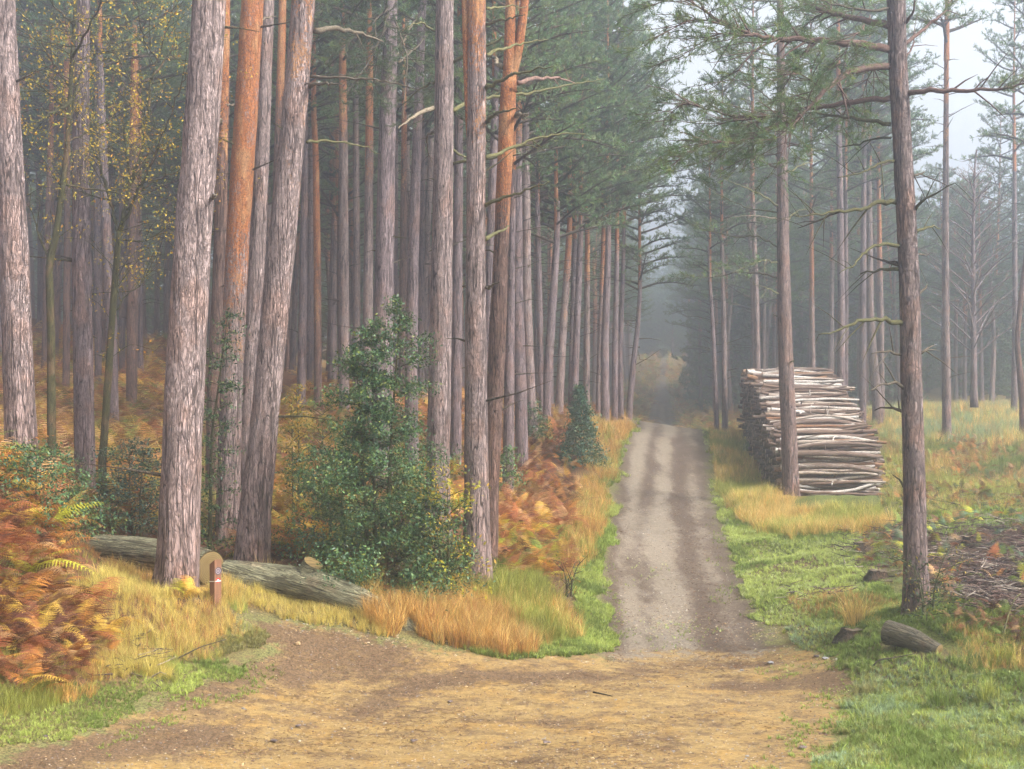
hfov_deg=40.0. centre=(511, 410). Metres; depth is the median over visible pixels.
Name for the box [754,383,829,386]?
log
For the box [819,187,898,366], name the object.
pine tree
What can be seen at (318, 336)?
pine tree
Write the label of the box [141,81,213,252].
pine tree
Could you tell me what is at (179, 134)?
pine tree
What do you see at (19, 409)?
pine tree
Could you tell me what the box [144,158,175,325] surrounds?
pine tree
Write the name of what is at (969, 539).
tree stump
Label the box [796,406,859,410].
log
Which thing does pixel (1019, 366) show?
pine tree
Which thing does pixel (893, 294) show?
pine tree
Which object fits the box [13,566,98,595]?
bracken fern
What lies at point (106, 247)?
pine tree
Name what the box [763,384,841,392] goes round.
log
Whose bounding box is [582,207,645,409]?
pine tree
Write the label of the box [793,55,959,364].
pine tree
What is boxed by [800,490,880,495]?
log
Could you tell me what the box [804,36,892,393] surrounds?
pine tree
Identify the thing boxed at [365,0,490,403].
pine tree
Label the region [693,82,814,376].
pine tree
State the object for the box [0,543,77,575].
bracken fern
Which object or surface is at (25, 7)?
pine tree
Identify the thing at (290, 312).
pine tree
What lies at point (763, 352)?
pine tree
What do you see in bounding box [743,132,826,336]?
pine tree
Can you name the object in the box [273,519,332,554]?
bracken fern
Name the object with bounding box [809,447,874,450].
log
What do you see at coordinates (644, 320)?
pine tree
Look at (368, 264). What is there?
pine tree
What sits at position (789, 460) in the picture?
pine tree
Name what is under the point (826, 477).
log
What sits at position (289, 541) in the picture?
bracken fern
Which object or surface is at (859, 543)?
tree stump
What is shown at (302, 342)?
pine tree
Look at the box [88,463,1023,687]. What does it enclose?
brash
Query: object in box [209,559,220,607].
marker post
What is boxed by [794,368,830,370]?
log
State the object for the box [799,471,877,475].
log
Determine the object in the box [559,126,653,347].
pine tree
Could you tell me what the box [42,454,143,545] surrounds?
holly bush
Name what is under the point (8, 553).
bracken fern
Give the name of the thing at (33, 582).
bracken fern
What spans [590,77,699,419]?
pine tree
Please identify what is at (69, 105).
oak tree
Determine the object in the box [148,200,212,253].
pine tree
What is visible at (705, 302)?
pine tree
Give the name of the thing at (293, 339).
pine tree
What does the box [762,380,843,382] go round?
log
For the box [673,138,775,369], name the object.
pine tree
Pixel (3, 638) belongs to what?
bracken fern
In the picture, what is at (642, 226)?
pine tree
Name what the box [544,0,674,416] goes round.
pine tree
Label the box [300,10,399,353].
pine tree
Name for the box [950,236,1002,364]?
pine tree
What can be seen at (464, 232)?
pine tree
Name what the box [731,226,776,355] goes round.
pine tree
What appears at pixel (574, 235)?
pine tree
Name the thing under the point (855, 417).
log
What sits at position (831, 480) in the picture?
log
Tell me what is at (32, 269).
pine tree
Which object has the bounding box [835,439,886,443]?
log
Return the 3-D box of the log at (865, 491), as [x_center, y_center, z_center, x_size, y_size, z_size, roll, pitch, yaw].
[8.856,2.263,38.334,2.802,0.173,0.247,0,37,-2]
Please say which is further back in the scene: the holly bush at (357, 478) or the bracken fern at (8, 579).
the holly bush at (357, 478)
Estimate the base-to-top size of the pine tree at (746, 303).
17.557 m
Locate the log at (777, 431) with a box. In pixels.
[773,429,862,433]
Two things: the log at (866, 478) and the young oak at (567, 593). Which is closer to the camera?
the young oak at (567, 593)
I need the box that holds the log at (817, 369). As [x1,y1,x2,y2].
[755,368,826,371]
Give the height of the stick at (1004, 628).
0.616 m
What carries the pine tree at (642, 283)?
on the ground at (12, 752)
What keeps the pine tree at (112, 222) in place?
on the ground at (12, 752)
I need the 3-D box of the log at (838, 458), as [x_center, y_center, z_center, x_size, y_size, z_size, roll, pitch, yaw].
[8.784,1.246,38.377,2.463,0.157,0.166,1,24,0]
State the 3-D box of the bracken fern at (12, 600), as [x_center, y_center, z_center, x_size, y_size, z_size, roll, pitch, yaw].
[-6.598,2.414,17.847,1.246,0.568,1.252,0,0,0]
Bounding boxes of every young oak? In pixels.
[403,459,500,602]
[536,550,595,598]
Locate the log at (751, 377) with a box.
[747,374,826,380]
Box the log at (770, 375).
[762,373,841,379]
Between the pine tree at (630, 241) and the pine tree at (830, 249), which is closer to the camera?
the pine tree at (830, 249)
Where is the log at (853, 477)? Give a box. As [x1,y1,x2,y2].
[799,474,879,482]
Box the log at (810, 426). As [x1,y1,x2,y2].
[796,425,871,427]
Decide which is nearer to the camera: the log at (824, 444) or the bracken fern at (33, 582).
the bracken fern at (33, 582)
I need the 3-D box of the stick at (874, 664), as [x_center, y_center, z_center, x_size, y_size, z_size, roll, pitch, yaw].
[5.218,3.402,19.200,0.584,0.177,0.026,0,0,0]
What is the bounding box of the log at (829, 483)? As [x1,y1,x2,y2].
[799,479,882,484]
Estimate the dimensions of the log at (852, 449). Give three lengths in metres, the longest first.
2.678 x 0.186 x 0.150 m
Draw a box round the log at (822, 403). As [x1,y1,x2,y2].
[795,402,854,404]
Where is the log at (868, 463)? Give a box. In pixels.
[830,456,882,465]
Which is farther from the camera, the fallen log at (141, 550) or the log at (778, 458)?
the log at (778, 458)
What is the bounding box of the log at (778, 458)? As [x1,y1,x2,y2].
[776,454,876,460]
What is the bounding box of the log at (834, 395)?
[768,392,846,398]
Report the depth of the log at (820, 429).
39.94 m
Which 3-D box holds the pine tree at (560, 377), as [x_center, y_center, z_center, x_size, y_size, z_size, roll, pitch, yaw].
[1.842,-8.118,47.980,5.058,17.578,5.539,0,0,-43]
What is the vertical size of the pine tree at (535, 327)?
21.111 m
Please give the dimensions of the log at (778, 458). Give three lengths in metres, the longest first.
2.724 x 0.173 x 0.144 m
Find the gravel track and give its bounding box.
[601,354,775,657]
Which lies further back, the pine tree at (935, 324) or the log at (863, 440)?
the pine tree at (935, 324)
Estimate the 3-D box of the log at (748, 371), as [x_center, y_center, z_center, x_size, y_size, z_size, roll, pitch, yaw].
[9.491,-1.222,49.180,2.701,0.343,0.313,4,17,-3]
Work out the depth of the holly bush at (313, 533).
24.00 m
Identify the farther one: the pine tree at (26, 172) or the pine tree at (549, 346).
the pine tree at (26, 172)
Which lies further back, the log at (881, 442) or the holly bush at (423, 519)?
the log at (881, 442)
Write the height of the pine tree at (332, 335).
20.476 m
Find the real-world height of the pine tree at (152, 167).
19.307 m
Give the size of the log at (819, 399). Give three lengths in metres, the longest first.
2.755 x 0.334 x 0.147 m
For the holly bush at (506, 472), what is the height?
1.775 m
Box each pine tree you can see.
[0,0,52,498]
[0,1,63,359]
[16,0,121,367]
[16,0,158,387]
[16,2,113,259]
[17,2,128,363]
[21,2,106,339]
[21,21,62,223]
[22,0,187,424]
[27,0,181,385]
[28,0,182,359]
[28,113,63,318]
[28,159,116,268]
[29,59,93,323]
[29,64,91,258]
[29,154,116,323]
[30,0,96,501]
[30,4,159,334]
[31,22,105,267]
[31,164,71,316]
[42,0,185,331]
[46,0,190,381]
[47,0,191,413]
[60,0,190,373]
[71,3,186,316]
[71,39,175,331]
[71,123,152,222]
[74,0,258,593]
[92,47,178,337]
[111,189,171,296]
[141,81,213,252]
[141,132,174,296]
[142,7,236,294]
[142,25,185,339]
[142,133,174,332]
[143,0,236,260]
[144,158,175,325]
[145,2,185,336]
[146,90,213,308]
[147,0,300,246]
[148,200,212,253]
[167,0,352,264]
[177,1,328,242]
[178,1,360,132]
[205,0,229,497]
[206,211,213,346]
[212,13,328,283]
[214,0,315,541]
[232,0,379,410]
[233,0,419,562]
[241,0,273,488]
[270,5,410,382]
[270,5,425,387]
[270,80,349,374]
[270,176,331,371]
[271,0,383,412]
[271,8,358,383]
[271,29,376,372]
[272,0,289,453]
[274,0,434,420]
[285,0,412,402]
[288,260,299,365]
[297,232,325,309]
[299,163,375,379]
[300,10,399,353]
[311,0,461,493]
[312,0,434,428]
[318,0,464,391]
[318,2,410,379]
[319,103,400,343]
[321,90,400,323]
[323,210,375,374]
[330,0,456,406]
[331,0,463,263]
[347,0,491,395]
[348,6,489,332]
[360,147,400,320]
[360,175,400,385]
[363,131,432,280]
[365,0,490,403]
[397,0,537,475]
[398,0,602,538]
[398,116,465,390]
[399,0,430,479]
[403,0,567,369]
[408,0,634,492]
[412,3,553,239]
[425,0,601,477]
[425,71,551,269]
[429,0,628,444]
[430,144,466,389]
[446,0,592,586]
[464,239,571,316]
[485,0,574,568]
[485,0,626,420]
[485,0,645,420]
[486,0,648,414]
[486,11,600,397]
[514,207,571,400]
[522,0,663,418]
[522,1,647,410]
[529,111,564,288]
[531,171,598,412]
[531,202,570,366]
[533,0,667,420]
[540,0,690,421]
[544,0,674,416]
[556,207,632,411]
[558,217,637,371]
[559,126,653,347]
[565,0,685,419]
[580,223,650,380]
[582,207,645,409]
[582,223,637,310]
[582,244,644,322]
[583,196,653,284]
[590,0,701,420]
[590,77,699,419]
[611,0,1023,614]
[620,210,654,382]
[623,237,647,387]
[624,220,649,355]
[625,254,652,382]
[626,206,651,361]
[628,220,653,356]
[651,0,886,495]
[653,62,776,430]
[655,201,702,375]
[663,215,728,411]
[663,222,701,375]
[664,185,747,412]
[667,226,696,345]
[670,114,760,429]
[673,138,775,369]
[674,145,774,415]
[676,147,746,409]
[678,239,746,416]
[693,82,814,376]
[694,0,801,368]
[711,106,817,368]
[712,198,749,404]
[715,203,801,368]
[726,156,797,368]
[727,90,829,367]
[728,240,776,338]
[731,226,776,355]
[737,162,823,367]
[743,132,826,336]
[748,2,882,366]
[753,0,928,385]
[759,167,856,367]
[771,61,891,374]
[788,161,815,350]
[789,148,828,366]
[791,0,932,404]
[791,243,834,365]
[792,152,886,356]
[792,210,859,374]
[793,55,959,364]
[794,0,942,422]
[795,165,829,366]
[799,127,892,382]
[802,0,943,424]
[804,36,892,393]
[814,135,925,405]
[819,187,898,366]
[820,16,941,417]
[820,135,935,405]
[848,169,935,405]
[855,221,928,404]
[874,0,1004,438]
[882,153,898,403]
[887,234,941,358]
[888,159,998,375]
[896,203,950,366]
[897,207,941,389]
[918,171,1000,401]
[921,190,1002,400]
[921,209,960,395]
[922,245,967,400]
[927,174,1006,369]
[928,215,941,400]
[933,176,1019,401]
[949,0,1023,411]
[949,104,1023,402]
[950,215,993,399]
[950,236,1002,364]
[951,178,1000,343]
[969,177,1023,400]
[976,229,1009,397]
[979,0,1023,434]
[987,201,1011,390]
[992,147,1023,302]
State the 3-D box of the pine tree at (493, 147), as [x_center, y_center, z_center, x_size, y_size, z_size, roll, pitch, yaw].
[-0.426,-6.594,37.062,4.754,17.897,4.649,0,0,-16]
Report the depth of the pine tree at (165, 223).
84.53 m
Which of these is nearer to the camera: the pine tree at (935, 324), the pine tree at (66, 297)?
the pine tree at (66, 297)
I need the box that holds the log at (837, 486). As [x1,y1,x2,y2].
[807,484,876,487]
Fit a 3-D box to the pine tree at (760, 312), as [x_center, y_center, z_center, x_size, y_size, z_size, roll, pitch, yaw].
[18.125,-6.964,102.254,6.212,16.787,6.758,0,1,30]
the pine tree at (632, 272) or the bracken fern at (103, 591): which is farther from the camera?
the pine tree at (632, 272)
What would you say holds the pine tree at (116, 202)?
on the ground at (12, 752)
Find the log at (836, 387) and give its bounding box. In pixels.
[821,385,846,387]
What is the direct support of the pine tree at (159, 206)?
on the ground at (12, 752)
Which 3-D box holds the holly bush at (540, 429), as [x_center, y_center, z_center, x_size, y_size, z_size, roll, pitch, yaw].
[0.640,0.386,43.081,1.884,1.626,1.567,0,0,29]
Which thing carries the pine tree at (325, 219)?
on the ground at (12, 752)
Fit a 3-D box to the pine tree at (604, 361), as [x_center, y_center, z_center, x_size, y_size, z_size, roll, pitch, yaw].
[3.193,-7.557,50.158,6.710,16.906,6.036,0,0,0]
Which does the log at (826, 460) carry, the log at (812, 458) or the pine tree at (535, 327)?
the log at (812, 458)
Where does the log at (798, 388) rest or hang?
on the packed logs at (763, 445)
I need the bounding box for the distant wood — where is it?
[30,177,1023,415]
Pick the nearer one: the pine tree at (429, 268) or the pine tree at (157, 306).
the pine tree at (429, 268)
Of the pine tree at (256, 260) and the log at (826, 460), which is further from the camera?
the log at (826, 460)
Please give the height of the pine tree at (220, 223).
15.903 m
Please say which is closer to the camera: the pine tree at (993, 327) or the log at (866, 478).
the log at (866, 478)
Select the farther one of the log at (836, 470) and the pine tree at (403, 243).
the pine tree at (403, 243)
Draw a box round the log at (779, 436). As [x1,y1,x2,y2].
[773,434,873,439]
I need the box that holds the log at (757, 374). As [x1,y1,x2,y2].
[752,373,817,376]
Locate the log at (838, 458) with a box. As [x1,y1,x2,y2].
[802,456,861,459]
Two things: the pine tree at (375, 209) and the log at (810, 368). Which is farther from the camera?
the pine tree at (375, 209)
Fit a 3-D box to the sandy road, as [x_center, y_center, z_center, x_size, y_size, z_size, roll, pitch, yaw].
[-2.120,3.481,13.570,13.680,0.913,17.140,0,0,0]
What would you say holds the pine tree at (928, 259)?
on the ground at (12, 752)
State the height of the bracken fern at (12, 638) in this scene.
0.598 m
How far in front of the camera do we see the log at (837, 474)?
38.54 m
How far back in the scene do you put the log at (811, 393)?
44.33 m
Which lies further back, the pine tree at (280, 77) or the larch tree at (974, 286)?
the larch tree at (974, 286)
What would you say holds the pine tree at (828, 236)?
on the ground at (12, 752)
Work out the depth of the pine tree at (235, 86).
65.56 m
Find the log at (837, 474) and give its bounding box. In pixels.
[822,474,851,475]
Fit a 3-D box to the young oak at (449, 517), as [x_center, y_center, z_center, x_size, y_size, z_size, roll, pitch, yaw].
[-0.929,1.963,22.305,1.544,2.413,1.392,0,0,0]
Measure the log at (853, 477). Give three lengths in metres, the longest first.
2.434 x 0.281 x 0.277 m
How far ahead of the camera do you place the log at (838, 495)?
38.33 m
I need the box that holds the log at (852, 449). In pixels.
[778,447,875,451]
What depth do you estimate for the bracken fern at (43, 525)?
20.24 m
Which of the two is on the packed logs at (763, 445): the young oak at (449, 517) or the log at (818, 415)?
the log at (818, 415)
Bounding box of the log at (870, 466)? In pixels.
[780,465,874,469]
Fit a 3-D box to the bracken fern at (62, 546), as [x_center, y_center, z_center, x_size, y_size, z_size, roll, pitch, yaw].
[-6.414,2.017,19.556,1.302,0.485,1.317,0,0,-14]
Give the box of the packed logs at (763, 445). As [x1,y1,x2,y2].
[736,367,884,487]
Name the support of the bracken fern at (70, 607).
on the ground at (12, 752)
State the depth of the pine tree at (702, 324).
107.30 m
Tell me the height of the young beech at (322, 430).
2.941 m
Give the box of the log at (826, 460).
[798,456,882,462]
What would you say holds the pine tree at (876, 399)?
on the ground at (12, 752)
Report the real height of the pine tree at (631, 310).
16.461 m
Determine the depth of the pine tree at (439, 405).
27.82 m
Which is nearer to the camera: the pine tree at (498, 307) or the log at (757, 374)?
the pine tree at (498, 307)
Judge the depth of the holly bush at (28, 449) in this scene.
20.61 m
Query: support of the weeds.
on the ground at (12, 752)
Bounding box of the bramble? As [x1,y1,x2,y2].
[876,538,981,622]
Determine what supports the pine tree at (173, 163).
on the ground at (12, 752)
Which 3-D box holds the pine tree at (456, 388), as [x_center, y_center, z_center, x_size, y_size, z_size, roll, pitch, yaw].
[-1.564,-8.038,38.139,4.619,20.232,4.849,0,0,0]
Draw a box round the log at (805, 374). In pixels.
[751,373,832,381]
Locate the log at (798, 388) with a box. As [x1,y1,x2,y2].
[760,387,838,392]
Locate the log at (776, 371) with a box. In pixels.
[768,370,820,372]
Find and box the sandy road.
[0,619,856,768]
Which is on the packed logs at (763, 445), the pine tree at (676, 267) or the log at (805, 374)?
the log at (805, 374)
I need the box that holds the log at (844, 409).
[767,408,855,412]
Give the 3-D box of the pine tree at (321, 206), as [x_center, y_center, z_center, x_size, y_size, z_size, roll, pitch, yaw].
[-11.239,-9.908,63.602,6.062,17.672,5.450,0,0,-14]
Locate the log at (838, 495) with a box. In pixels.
[806,486,875,495]
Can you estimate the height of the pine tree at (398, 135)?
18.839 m
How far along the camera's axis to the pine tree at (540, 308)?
45.91 m
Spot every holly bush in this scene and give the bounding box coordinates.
[0,437,132,547]
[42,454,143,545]
[82,437,207,537]
[270,430,405,570]
[281,294,478,610]
[376,486,495,601]
[499,444,530,496]
[514,398,560,442]
[548,383,611,470]
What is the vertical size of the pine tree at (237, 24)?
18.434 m
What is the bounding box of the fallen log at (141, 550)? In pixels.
[88,534,223,584]
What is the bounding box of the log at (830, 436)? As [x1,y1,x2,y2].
[780,435,869,441]
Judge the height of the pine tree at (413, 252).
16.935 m
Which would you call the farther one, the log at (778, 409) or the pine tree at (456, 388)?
the log at (778, 409)
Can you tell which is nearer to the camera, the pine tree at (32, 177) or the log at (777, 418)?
the log at (777, 418)
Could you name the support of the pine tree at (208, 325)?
on the ground at (12, 752)
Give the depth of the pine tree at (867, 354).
88.27 m
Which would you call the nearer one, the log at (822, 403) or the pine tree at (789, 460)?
the pine tree at (789, 460)
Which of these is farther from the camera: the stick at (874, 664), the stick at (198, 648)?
the stick at (874, 664)
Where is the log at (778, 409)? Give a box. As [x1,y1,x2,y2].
[770,407,842,414]
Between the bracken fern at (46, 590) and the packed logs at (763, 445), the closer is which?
the bracken fern at (46, 590)
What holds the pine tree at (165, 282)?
on the ground at (12, 752)
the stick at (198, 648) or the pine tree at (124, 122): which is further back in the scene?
the pine tree at (124, 122)
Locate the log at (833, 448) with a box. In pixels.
[807,447,866,450]
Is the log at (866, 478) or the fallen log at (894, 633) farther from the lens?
the log at (866, 478)
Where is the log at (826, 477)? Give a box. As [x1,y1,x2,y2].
[799,474,876,478]
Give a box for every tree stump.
[832,627,862,644]
[850,541,873,554]
[862,569,888,582]
[960,535,976,546]
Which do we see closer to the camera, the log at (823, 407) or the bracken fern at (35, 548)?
the bracken fern at (35, 548)
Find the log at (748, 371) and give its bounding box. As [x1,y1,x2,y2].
[745,369,763,374]
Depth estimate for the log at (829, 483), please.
38.28 m
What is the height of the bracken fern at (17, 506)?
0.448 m
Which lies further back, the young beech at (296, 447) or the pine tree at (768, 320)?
the pine tree at (768, 320)
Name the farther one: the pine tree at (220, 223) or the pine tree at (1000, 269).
the pine tree at (1000, 269)
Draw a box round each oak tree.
[15,0,182,483]
[17,0,259,501]
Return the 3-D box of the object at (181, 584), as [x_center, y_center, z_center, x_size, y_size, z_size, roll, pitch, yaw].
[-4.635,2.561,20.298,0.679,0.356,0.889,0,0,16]
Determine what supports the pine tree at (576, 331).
on the ground at (12, 752)
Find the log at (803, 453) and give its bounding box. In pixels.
[798,450,879,459]
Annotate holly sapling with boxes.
[200,302,250,558]
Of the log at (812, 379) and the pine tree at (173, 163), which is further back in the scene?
the pine tree at (173, 163)
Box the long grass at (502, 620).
[0,354,1023,717]
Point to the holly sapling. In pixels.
(211, 508)
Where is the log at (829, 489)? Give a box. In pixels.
[810,488,849,490]
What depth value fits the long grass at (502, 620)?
21.88 m
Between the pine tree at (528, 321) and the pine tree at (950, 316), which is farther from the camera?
the pine tree at (950, 316)
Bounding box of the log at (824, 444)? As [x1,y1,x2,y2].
[798,442,879,449]
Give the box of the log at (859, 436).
[775,434,867,443]
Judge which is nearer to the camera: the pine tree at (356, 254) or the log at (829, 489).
the log at (829, 489)
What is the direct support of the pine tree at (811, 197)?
on the ground at (12, 752)
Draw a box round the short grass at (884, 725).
[0,417,1023,768]
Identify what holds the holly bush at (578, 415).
on the ground at (12, 752)
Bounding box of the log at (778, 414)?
[765,410,858,416]
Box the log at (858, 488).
[800,483,874,494]
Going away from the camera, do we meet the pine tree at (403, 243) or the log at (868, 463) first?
the log at (868, 463)
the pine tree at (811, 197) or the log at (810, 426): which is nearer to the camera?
the log at (810, 426)
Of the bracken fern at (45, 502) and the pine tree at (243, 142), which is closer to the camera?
the bracken fern at (45, 502)
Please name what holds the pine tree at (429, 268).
on the ground at (12, 752)
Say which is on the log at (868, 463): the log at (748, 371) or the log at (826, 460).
the log at (826, 460)
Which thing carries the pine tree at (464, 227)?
on the ground at (12, 752)
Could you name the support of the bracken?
on the ground at (12, 752)
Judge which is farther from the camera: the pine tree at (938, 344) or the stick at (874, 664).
the pine tree at (938, 344)
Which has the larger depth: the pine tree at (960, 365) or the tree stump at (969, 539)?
the pine tree at (960, 365)
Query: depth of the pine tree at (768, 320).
93.33 m
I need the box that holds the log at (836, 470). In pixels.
[799,469,857,471]
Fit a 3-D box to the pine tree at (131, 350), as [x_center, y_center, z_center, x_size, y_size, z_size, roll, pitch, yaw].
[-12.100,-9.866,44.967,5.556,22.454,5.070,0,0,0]
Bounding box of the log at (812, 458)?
[800,458,821,459]
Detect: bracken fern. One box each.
[0,490,47,513]
[0,503,55,525]
[0,518,54,552]
[0,538,80,560]
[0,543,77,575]
[0,546,37,578]
[0,547,93,578]
[0,567,79,587]
[0,584,40,612]
[0,588,79,624]
[0,602,61,653]
[0,629,30,658]
[2,499,102,530]
[2,571,55,614]
[5,512,100,539]
[8,481,60,509]
[10,478,82,512]
[12,603,82,638]
[12,613,92,662]
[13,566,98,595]
[31,586,123,601]
[38,587,103,613]
[38,613,118,642]
[39,537,95,568]
[45,577,126,607]
[66,598,145,638]
[67,479,138,507]
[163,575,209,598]
[271,531,322,561]
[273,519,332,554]
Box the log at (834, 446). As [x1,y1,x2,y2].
[797,444,881,448]
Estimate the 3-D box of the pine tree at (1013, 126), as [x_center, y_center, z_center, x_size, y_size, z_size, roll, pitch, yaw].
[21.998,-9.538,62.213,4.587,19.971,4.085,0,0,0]
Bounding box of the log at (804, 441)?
[797,436,875,443]
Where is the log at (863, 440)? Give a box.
[801,439,876,444]
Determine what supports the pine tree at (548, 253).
on the ground at (12, 752)
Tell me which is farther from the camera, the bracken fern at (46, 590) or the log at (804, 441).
the log at (804, 441)
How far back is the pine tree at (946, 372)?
49.91 m
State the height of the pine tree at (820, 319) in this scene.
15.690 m
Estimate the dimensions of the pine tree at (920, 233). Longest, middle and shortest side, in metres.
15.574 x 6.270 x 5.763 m
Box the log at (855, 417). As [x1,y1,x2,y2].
[770,415,858,421]
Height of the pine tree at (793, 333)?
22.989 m
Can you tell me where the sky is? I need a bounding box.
[30,0,1023,353]
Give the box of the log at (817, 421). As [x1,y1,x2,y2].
[773,418,860,427]
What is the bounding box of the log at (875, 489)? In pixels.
[776,487,877,491]
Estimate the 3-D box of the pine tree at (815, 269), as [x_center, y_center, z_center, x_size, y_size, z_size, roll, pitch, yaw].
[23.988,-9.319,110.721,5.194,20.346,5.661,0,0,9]
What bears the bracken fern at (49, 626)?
on the ground at (12, 752)
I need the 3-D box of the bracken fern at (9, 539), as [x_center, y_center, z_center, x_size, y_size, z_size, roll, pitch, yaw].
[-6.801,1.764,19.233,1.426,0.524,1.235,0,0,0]
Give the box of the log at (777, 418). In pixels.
[766,417,797,419]
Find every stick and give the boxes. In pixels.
[175,639,225,659]
[873,653,915,665]
[1002,593,1020,634]
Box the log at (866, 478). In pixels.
[848,477,880,479]
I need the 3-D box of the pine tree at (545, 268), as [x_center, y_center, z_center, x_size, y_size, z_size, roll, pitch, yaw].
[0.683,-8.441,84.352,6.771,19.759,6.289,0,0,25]
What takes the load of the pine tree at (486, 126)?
on the ground at (12, 752)
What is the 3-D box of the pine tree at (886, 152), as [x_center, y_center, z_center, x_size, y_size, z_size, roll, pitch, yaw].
[16.286,-8.280,62.336,5.641,18.070,5.392,0,0,0]
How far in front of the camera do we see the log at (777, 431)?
39.76 m
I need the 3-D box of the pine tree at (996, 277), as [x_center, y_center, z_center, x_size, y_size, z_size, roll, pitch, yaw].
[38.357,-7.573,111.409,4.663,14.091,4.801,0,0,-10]
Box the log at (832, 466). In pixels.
[798,462,882,474]
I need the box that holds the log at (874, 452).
[780,449,880,453]
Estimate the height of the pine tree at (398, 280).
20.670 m
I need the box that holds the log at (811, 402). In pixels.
[765,401,844,403]
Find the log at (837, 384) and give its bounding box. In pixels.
[760,382,841,385]
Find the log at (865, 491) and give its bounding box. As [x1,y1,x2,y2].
[800,489,887,495]
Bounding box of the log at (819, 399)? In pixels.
[774,397,858,402]
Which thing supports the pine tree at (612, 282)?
on the ground at (12, 752)
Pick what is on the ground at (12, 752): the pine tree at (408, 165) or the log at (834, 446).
the pine tree at (408, 165)
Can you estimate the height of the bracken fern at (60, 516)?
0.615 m
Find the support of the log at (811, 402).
on the packed logs at (763, 445)
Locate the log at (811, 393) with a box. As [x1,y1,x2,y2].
[768,392,836,394]
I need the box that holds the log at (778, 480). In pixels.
[776,471,875,484]
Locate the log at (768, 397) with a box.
[759,390,840,401]
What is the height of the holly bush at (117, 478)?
2.106 m
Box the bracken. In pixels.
[0,321,1023,695]
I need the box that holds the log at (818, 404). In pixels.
[771,403,852,407]
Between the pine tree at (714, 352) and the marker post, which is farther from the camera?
the pine tree at (714, 352)
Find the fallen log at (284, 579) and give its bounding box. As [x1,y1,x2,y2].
[221,557,418,630]
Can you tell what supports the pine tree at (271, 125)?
on the ground at (12, 752)
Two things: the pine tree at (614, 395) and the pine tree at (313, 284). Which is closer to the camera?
the pine tree at (614, 395)
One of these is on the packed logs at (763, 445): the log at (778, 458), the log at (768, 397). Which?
the log at (768, 397)
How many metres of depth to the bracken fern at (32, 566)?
18.81 m
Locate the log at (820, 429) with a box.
[780,428,864,430]
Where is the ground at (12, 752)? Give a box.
[0,318,1023,764]
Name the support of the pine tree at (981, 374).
on the ground at (12, 752)
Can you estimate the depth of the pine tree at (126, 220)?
66.43 m
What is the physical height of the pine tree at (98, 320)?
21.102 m
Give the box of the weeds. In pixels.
[825,667,1023,768]
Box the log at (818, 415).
[796,414,861,422]
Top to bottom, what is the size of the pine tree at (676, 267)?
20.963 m
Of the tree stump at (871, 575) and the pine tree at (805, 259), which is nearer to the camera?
the tree stump at (871, 575)
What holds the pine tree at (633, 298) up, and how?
on the ground at (12, 752)
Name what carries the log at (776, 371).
on the packed logs at (763, 445)
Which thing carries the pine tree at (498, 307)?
on the ground at (12, 752)
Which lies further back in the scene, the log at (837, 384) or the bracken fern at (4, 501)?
the log at (837, 384)
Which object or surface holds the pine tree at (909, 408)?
on the ground at (12, 752)
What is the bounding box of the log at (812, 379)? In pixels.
[777,378,832,379]
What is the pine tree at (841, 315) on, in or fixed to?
on the ground at (12, 752)
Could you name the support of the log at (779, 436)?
on the packed logs at (763, 445)
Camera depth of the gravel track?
28.86 m
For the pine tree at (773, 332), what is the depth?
98.03 m
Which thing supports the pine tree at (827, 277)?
on the ground at (12, 752)
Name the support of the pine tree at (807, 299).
on the ground at (12, 752)
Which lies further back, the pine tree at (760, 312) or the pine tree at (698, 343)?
the pine tree at (698, 343)
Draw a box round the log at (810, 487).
[781,481,880,488]
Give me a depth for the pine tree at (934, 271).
83.09 m
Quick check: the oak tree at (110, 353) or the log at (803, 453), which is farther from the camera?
the log at (803, 453)
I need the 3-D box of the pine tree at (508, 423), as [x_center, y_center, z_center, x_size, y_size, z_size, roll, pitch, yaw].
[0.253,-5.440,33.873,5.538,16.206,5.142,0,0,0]
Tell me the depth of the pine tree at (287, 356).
81.25 m
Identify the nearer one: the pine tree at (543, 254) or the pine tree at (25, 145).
the pine tree at (25, 145)
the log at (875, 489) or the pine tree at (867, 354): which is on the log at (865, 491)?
the log at (875, 489)
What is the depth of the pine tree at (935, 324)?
121.04 m
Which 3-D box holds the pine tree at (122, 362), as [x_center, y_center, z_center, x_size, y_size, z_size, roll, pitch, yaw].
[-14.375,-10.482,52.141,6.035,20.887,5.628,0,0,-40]
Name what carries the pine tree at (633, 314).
on the ground at (12, 752)
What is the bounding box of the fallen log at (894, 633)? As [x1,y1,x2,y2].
[881,620,942,654]
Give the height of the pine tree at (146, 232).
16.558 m
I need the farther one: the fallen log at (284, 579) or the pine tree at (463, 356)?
the pine tree at (463, 356)
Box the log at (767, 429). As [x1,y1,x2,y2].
[765,423,854,431]
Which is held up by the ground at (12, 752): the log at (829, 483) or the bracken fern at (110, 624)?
the bracken fern at (110, 624)
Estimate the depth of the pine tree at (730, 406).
95.73 m
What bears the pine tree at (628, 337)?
on the ground at (12, 752)
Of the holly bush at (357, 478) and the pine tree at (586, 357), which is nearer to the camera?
the holly bush at (357, 478)
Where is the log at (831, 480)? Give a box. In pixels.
[799,478,885,484]
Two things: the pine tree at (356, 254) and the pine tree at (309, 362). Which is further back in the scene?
the pine tree at (309, 362)
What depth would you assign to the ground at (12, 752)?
22.96 m
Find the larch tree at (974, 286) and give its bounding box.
[918,150,1023,407]
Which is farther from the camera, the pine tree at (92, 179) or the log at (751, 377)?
the pine tree at (92, 179)
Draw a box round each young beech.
[272,384,320,518]
[289,399,355,524]

